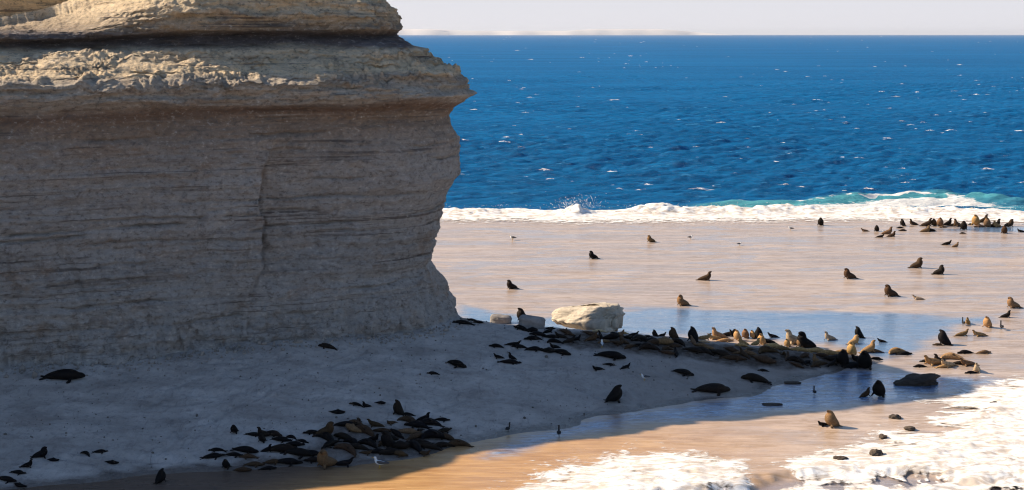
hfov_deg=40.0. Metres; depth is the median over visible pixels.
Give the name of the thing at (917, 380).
rock
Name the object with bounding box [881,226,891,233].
sea lion
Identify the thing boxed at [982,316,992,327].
sea lion
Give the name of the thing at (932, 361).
sea lion
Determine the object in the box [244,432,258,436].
sea lion
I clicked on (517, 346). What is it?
sea lion
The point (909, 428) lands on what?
reef rock
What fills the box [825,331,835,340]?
sea lion
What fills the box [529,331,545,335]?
sea lion
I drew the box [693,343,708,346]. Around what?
sea lion
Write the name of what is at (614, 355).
sea lion
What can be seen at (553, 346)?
sea lion
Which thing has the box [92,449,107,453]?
sea lion
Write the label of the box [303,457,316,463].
sea lion
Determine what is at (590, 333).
sea lion
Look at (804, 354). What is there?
sea lion
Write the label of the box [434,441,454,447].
sea lion
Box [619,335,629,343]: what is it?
sea lion
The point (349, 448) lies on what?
sea lion
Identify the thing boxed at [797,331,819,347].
sea lion
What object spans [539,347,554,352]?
sea lion
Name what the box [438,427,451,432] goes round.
sea lion
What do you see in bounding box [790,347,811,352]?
sea lion
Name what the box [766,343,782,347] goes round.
sea lion
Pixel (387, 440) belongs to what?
sea lion
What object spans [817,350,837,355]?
sea lion
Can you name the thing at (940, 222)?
sea lion
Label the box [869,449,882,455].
reef rock
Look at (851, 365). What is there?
sea lion
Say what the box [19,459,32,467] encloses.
sea lion
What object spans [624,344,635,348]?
sea lion
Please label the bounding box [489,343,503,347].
sea lion
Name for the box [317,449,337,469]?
sea lion
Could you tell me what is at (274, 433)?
sea lion
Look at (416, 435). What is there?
sea lion
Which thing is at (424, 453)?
sea lion
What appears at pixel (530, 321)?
boulder
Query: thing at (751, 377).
sea lion
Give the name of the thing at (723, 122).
whitecap foam
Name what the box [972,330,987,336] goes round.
sea lion
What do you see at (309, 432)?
sea lion
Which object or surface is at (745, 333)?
sea lion
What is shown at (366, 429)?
sea lion
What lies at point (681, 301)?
sea lion
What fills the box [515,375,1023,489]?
wave foam
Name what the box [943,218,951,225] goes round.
sea lion
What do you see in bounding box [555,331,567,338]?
sea lion
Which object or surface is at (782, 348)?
sea lion
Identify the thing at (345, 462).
sea lion
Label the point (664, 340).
sea lion
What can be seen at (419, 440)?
sea lion
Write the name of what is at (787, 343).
sea lion
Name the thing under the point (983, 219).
sea lion
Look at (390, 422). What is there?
sea lion
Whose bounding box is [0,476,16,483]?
sea lion
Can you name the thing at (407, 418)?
sea lion
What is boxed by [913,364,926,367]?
sea lion
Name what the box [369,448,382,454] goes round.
sea lion
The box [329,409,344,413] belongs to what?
sea lion
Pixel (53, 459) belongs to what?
sea lion
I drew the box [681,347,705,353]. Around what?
sea lion
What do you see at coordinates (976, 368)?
sea lion
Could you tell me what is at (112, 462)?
sea lion
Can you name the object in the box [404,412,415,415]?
sea lion
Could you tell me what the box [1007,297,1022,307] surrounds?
sea lion
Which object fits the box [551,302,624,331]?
boulder
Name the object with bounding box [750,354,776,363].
sea lion
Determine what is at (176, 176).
cliff
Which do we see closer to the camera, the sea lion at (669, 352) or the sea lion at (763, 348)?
the sea lion at (669, 352)
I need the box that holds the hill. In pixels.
[397,29,723,34]
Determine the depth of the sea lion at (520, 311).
113.71 m
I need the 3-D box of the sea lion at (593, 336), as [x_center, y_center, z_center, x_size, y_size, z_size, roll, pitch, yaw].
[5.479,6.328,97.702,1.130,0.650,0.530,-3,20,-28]
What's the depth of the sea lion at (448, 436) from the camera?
80.19 m
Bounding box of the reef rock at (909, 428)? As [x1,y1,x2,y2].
[903,426,915,430]
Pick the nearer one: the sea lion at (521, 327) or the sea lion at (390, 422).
the sea lion at (390, 422)
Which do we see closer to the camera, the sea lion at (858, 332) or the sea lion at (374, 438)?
the sea lion at (374, 438)
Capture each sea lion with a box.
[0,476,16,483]
[9,470,25,475]
[14,482,26,486]
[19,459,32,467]
[30,446,47,458]
[39,369,85,383]
[47,457,59,461]
[80,451,89,456]
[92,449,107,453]
[104,460,118,463]
[153,468,165,483]
[199,453,223,459]
[208,447,227,451]
[222,459,231,469]
[223,452,242,457]
[230,425,238,433]
[230,446,258,453]
[234,466,251,471]
[239,454,258,459]
[243,461,264,467]
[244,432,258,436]
[257,427,272,436]
[258,433,266,442]
[258,466,276,470]
[260,444,271,451]
[263,459,277,464]
[267,430,281,437]
[270,436,291,442]
[270,444,297,454]
[278,458,302,466]
[280,448,313,458]
[283,441,304,446]
[295,439,308,442]
[303,430,316,434]
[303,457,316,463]
[308,450,318,456]
[312,432,334,445]
[313,421,333,436]
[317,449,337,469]
[318,343,337,350]
[321,439,341,449]
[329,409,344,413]
[333,421,356,425]
[333,443,356,457]
[333,457,354,467]
[334,432,350,439]
[343,437,357,442]
[345,423,361,432]
[348,424,374,435]
[349,402,363,407]
[349,419,362,424]
[351,443,370,450]
[358,438,377,448]
[360,450,372,455]
[362,401,371,407]
[367,419,383,427]
[369,433,378,441]
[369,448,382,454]
[373,428,390,431]
[378,447,398,454]
[381,430,394,448]
[382,440,410,448]
[387,420,397,425]
[389,428,403,438]
[393,399,403,415]
[394,450,407,457]
[397,416,418,427]
[398,428,420,435]
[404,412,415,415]
[404,421,432,429]
[404,432,422,440]
[405,438,433,443]
[406,440,421,454]
[416,412,429,420]
[418,450,430,456]
[419,442,442,450]
[420,418,444,427]
[421,429,450,440]
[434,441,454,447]
[435,417,449,421]
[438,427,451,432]
[441,433,453,439]
[446,439,473,446]
[447,360,466,367]
[452,320,475,325]
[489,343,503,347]
[497,359,521,364]
[505,340,520,345]
[507,280,519,289]
[508,352,516,359]
[511,344,527,348]
[513,325,527,331]
[517,308,525,319]
[522,327,537,331]
[524,335,541,340]
[524,346,542,351]
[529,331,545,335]
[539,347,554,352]
[541,334,559,337]
[543,327,552,332]
[547,338,564,343]
[549,343,559,348]
[554,349,570,355]
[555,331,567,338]
[557,329,573,335]
[561,335,575,343]
[580,331,599,337]
[583,331,597,340]
[589,251,597,258]
[593,351,625,360]
[593,366,604,370]
[603,332,618,338]
[603,384,621,402]
[610,340,624,345]
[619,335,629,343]
[620,362,630,369]
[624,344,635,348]
[631,334,646,341]
[639,342,661,350]
[641,337,656,341]
[647,235,655,241]
[647,339,658,345]
[652,330,658,336]
[657,336,673,344]
[659,350,674,354]
[669,327,678,338]
[672,338,686,347]
[672,369,693,375]
[674,347,678,357]
[677,294,690,305]
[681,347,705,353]
[687,326,699,342]
[689,335,697,346]
[690,383,730,395]
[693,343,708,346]
[697,271,711,280]
[698,347,715,355]
[699,333,711,340]
[707,333,721,339]
[710,349,729,357]
[712,327,728,337]
[716,338,733,341]
[719,355,747,361]
[723,329,734,336]
[723,346,738,351]
[733,329,741,340]
[735,343,749,346]
[739,337,749,344]
[739,347,749,359]
[741,373,771,384]
[742,329,748,338]
[746,350,756,354]
[749,330,755,338]
[750,338,759,344]
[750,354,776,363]
[755,327,762,337]
[757,333,766,344]
[758,345,781,353]
[765,338,777,343]
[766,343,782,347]
[775,346,792,350]
[784,339,790,347]
[785,329,796,344]
[786,355,808,365]
[788,362,803,367]
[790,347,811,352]
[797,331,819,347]
[799,352,809,357]
[807,347,823,352]
[810,360,828,367]
[812,353,823,364]
[816,353,827,356]
[817,217,823,225]
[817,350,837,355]
[818,421,827,426]
[820,354,837,360]
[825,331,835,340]
[825,410,841,427]
[827,357,837,366]
[837,349,848,367]
[841,362,859,368]
[844,268,858,278]
[847,335,858,344]
[847,342,856,354]
[851,354,858,362]
[855,326,865,337]
[856,350,871,369]
[858,340,875,353]
[859,387,870,397]
[871,380,885,397]
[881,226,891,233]
[884,284,898,296]
[888,347,904,353]
[896,351,911,354]
[908,257,922,267]
[912,295,925,299]
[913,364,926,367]
[919,218,931,225]
[920,225,930,231]
[924,355,941,365]
[931,218,936,225]
[931,265,944,274]
[933,364,951,368]
[936,217,943,225]
[938,329,952,345]
[940,352,965,359]
[941,359,958,367]
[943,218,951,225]
[953,219,960,226]
[953,329,968,336]
[957,350,973,353]
[959,358,974,366]
[960,221,966,229]
[965,371,979,373]
[971,214,980,224]
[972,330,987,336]
[973,363,980,372]
[976,350,990,353]
[980,214,987,222]
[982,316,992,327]
[983,217,990,226]
[992,220,1001,226]
[999,310,1010,317]
[1001,225,1007,233]
[1005,219,1013,226]
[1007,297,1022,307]
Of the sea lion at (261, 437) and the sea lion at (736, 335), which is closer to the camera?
the sea lion at (261, 437)
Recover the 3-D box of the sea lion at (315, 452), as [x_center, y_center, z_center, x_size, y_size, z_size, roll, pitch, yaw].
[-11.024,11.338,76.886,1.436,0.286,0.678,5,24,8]
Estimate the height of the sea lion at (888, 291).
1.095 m
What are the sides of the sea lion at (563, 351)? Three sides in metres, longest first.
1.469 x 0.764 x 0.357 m
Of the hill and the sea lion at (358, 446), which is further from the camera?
the hill
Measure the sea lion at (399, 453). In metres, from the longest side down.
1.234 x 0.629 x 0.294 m
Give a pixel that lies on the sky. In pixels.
(726, 17)
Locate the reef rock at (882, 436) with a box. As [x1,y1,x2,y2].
[879,434,886,438]
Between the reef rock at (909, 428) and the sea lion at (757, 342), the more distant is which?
the sea lion at (757, 342)
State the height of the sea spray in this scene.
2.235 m
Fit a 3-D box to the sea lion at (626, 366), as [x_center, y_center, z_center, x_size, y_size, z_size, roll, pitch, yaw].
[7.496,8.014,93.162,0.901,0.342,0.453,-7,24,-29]
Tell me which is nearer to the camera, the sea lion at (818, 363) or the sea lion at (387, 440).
the sea lion at (387, 440)
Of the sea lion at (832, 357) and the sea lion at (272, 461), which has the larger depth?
the sea lion at (832, 357)
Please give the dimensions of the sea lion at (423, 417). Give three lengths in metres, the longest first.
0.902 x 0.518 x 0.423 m
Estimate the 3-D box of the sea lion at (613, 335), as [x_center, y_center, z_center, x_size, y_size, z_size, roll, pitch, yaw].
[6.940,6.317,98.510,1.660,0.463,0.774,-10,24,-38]
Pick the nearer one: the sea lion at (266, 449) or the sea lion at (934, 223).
the sea lion at (266, 449)
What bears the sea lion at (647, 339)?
on the beach
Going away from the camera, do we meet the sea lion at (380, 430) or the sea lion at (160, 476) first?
the sea lion at (160, 476)
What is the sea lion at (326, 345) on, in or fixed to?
on the beach
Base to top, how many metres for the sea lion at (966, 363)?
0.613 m
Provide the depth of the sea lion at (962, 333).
108.40 m
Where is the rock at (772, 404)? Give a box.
[762,403,782,405]
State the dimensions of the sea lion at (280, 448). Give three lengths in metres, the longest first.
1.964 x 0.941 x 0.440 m
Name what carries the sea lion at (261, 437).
on the beach
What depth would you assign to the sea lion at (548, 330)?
98.56 m
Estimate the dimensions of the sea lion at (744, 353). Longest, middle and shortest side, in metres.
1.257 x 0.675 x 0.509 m
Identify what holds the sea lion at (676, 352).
on the beach
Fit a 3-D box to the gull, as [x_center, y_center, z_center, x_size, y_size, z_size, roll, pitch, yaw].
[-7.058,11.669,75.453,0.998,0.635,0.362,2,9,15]
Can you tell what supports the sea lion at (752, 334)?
on the rock shelf
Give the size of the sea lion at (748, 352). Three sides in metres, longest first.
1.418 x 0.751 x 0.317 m
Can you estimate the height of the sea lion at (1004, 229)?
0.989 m
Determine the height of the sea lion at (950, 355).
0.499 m
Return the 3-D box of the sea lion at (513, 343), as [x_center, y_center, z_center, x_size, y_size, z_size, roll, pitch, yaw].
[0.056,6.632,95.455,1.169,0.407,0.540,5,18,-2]
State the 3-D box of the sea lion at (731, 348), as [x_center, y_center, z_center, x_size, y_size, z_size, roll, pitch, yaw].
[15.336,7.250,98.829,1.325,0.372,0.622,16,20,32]
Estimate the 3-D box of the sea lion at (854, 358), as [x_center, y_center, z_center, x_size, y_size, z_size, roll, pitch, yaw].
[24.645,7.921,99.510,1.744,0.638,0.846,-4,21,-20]
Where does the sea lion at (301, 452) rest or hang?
on the beach
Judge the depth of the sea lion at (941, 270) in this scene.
136.15 m
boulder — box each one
[490,314,511,323]
[518,315,545,328]
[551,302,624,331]
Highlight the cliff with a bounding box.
[0,0,476,369]
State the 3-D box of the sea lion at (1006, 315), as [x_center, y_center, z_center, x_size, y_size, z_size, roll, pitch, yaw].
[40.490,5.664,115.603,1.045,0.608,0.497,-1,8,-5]
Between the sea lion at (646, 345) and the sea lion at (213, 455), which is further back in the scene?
the sea lion at (646, 345)
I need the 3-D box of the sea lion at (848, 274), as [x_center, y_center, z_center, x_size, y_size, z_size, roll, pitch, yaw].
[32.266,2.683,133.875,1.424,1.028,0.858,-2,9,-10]
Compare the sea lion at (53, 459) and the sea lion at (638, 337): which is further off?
the sea lion at (638, 337)
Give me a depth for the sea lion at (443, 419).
82.60 m
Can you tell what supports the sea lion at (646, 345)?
on the beach
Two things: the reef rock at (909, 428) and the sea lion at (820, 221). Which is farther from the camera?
the sea lion at (820, 221)
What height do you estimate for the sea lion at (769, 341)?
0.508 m
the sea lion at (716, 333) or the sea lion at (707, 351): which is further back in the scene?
the sea lion at (716, 333)
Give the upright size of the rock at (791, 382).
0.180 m
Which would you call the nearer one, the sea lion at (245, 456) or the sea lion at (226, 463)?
the sea lion at (226, 463)
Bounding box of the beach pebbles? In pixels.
[3,322,788,473]
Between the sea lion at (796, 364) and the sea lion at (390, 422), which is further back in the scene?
the sea lion at (796, 364)
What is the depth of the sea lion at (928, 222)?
170.50 m
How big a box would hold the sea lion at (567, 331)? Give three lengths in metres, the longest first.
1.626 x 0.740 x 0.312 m
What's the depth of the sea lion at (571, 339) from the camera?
96.95 m
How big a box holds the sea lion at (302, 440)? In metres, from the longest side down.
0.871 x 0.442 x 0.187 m
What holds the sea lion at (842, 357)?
on the beach
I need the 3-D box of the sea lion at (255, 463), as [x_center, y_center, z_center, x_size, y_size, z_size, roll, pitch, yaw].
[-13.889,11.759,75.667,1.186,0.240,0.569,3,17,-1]
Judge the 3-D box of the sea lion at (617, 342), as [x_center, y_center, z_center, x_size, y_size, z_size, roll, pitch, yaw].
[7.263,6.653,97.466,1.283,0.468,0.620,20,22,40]
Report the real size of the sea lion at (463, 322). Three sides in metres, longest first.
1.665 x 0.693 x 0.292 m
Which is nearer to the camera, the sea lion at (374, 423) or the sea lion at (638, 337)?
the sea lion at (374, 423)
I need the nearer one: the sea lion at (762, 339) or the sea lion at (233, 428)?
the sea lion at (233, 428)
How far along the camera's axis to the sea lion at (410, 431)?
80.23 m
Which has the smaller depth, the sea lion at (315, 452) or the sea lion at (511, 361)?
the sea lion at (315, 452)
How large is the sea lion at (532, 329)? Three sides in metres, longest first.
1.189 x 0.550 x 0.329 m
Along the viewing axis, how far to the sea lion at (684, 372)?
92.93 m
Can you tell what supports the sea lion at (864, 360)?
on the rock shelf
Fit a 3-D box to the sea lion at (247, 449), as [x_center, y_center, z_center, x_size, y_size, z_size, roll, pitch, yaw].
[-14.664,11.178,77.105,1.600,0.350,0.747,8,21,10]
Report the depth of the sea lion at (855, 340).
105.43 m
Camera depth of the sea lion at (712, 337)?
107.02 m
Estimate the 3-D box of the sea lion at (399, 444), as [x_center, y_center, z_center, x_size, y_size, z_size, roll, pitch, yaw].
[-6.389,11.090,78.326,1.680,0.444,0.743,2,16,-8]
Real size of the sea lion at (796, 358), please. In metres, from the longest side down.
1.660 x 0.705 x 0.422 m
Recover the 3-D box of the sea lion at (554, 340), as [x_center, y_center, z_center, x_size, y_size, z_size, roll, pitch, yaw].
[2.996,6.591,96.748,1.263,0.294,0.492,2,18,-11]
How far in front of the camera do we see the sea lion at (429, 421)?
81.76 m
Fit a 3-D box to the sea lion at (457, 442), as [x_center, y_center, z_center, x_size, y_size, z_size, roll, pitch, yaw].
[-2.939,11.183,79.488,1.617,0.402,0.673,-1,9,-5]
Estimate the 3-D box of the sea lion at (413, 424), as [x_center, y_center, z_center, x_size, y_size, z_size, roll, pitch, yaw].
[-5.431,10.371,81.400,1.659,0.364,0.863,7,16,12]
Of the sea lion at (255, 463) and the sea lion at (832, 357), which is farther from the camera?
the sea lion at (832, 357)
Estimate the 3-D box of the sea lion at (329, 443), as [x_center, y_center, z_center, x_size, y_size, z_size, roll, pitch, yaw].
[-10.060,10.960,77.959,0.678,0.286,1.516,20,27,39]
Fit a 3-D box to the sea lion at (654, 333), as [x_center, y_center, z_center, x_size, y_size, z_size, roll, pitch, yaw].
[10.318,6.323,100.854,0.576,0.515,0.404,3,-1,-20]
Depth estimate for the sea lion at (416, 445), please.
78.28 m
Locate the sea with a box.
[399,35,1023,210]
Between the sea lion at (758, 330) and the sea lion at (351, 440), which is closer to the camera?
the sea lion at (351, 440)
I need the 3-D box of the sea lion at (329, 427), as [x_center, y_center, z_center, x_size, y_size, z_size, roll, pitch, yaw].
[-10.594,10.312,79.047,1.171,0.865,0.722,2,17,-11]
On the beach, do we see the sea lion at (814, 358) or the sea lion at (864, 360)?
the sea lion at (814, 358)
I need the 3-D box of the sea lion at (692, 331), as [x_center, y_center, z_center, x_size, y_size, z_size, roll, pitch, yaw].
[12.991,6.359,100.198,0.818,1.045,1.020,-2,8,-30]
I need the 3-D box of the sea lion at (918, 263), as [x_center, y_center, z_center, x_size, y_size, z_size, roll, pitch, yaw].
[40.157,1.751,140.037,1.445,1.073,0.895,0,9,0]
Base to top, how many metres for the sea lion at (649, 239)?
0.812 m
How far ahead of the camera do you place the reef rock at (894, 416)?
85.05 m
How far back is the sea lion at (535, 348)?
94.83 m
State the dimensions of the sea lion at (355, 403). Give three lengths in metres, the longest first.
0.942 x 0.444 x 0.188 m
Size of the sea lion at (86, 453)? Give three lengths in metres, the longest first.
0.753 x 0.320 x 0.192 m
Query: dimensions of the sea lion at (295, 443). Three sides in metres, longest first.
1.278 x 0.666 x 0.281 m
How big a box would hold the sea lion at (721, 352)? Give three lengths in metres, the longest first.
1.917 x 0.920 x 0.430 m
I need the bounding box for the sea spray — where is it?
[449,193,1015,208]
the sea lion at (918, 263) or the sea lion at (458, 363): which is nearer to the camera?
the sea lion at (458, 363)
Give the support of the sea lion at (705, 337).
on the beach
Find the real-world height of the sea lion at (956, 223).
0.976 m
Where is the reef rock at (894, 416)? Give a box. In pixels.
[888,414,901,418]
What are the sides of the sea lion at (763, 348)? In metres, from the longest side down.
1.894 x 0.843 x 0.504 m
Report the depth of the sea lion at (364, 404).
83.26 m
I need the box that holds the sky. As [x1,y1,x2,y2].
[386,0,1023,34]
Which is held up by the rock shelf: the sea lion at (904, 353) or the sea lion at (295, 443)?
the sea lion at (904, 353)
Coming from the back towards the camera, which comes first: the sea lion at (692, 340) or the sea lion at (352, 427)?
the sea lion at (692, 340)
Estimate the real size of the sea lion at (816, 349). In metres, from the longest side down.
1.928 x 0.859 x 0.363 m
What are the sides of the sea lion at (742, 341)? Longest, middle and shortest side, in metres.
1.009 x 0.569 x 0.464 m
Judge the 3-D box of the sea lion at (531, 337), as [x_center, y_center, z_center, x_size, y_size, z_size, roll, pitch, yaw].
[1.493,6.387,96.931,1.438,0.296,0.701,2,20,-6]
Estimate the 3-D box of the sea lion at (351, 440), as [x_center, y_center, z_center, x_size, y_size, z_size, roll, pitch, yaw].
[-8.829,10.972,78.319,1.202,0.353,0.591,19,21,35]
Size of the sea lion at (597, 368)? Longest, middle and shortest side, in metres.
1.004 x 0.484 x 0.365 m
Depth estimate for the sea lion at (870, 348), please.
102.81 m
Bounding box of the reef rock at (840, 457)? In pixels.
[833,455,847,459]
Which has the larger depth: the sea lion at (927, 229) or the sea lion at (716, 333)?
the sea lion at (927, 229)
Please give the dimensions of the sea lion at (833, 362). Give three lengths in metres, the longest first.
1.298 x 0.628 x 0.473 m
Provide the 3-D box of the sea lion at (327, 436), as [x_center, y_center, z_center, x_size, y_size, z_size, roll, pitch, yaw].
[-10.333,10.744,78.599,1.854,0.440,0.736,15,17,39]
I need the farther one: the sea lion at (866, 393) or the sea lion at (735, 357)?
the sea lion at (735, 357)
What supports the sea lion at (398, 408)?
on the beach
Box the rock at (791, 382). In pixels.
[784,381,800,383]
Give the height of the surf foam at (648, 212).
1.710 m
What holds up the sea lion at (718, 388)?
on the beach
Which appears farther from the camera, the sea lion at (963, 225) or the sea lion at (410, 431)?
the sea lion at (963, 225)
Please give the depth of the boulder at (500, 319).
113.14 m
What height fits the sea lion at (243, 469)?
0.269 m
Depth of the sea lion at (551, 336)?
97.40 m
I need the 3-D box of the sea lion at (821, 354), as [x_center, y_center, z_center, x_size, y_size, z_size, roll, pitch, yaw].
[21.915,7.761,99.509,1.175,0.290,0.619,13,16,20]
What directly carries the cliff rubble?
on the beach
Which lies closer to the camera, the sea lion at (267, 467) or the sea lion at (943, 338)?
the sea lion at (267, 467)
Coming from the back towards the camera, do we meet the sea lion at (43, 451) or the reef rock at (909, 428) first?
the reef rock at (909, 428)
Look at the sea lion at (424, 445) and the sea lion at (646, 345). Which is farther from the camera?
the sea lion at (646, 345)
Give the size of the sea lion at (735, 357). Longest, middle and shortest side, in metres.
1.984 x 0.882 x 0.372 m
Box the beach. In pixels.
[0,319,882,489]
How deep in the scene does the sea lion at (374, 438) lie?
78.84 m
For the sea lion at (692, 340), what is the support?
on the beach
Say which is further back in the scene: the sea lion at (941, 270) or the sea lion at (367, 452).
the sea lion at (941, 270)
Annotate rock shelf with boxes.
[6,216,1023,489]
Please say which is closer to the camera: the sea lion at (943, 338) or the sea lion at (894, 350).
the sea lion at (894, 350)
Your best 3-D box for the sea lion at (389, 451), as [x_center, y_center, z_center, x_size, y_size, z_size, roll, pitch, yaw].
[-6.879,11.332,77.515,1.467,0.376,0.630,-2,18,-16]
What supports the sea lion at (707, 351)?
on the beach
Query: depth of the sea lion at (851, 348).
100.65 m
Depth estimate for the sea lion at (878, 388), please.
89.96 m
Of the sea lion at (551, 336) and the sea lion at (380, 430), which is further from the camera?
the sea lion at (551, 336)
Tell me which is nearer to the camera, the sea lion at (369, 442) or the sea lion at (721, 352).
the sea lion at (369, 442)
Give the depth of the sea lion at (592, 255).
145.81 m
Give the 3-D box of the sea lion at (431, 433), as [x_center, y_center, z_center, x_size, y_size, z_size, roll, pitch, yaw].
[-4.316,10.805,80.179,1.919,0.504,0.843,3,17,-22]
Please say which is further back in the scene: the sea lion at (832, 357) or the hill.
the hill
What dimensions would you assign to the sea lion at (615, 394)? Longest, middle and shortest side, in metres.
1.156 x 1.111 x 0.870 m
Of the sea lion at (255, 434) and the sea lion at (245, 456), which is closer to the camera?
the sea lion at (245, 456)
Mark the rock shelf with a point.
(778, 278)
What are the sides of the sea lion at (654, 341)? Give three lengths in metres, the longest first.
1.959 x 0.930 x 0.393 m
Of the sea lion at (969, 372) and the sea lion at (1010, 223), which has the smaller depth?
the sea lion at (969, 372)
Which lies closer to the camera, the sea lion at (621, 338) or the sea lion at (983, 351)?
the sea lion at (621, 338)
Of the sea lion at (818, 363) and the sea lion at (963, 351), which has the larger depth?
the sea lion at (963, 351)
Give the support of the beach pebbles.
on the beach
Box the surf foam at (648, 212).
[441,202,1023,224]
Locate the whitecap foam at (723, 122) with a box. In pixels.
[452,39,1021,190]
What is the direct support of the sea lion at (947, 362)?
on the rock shelf
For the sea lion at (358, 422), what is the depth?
80.66 m
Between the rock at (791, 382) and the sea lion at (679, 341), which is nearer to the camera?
the rock at (791, 382)
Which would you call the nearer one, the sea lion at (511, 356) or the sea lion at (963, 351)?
the sea lion at (511, 356)
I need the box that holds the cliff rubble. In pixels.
[1,318,491,387]
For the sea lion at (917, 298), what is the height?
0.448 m
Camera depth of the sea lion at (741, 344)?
100.10 m
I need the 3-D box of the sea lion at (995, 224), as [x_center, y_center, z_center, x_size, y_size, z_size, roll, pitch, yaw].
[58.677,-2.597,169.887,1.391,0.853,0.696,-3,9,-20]
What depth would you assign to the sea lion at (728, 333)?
108.32 m
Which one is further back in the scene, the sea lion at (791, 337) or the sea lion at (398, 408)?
the sea lion at (791, 337)
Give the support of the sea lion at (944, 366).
on the rock shelf
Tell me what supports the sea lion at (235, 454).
on the beach
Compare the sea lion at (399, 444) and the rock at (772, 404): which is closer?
the sea lion at (399, 444)
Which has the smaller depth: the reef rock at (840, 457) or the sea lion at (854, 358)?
the reef rock at (840, 457)
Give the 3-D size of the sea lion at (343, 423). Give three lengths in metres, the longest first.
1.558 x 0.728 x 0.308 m
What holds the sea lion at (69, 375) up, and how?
on the beach
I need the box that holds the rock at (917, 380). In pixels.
[893,373,940,386]
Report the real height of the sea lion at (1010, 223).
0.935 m
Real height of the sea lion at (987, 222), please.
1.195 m
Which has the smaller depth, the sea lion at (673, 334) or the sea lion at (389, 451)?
the sea lion at (389, 451)
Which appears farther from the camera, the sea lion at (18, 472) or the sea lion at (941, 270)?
the sea lion at (941, 270)
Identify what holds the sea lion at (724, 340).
on the rock shelf
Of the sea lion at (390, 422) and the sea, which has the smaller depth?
the sea lion at (390, 422)
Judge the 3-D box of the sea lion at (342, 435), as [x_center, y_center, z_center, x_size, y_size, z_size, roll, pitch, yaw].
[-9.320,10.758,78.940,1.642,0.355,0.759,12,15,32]
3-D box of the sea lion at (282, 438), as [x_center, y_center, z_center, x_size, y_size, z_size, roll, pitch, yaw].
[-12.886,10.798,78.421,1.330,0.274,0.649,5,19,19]
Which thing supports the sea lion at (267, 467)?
on the rock shelf
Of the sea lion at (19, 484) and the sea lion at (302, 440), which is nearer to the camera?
the sea lion at (19, 484)
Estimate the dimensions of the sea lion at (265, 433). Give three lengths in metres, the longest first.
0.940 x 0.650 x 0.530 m
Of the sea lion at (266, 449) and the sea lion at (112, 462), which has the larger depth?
the sea lion at (266, 449)
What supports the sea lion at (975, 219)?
on the rock shelf
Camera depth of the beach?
85.65 m
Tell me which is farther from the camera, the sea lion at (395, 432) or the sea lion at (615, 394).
the sea lion at (615, 394)
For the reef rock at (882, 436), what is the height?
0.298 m
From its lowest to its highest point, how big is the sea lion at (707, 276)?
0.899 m
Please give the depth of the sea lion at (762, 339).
105.09 m
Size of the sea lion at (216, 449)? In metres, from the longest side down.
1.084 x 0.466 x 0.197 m
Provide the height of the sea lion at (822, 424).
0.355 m
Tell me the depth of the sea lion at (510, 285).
128.42 m
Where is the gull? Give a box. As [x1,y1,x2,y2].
[372,456,388,467]
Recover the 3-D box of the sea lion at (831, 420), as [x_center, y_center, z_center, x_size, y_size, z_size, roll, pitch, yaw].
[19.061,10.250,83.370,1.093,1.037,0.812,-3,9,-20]

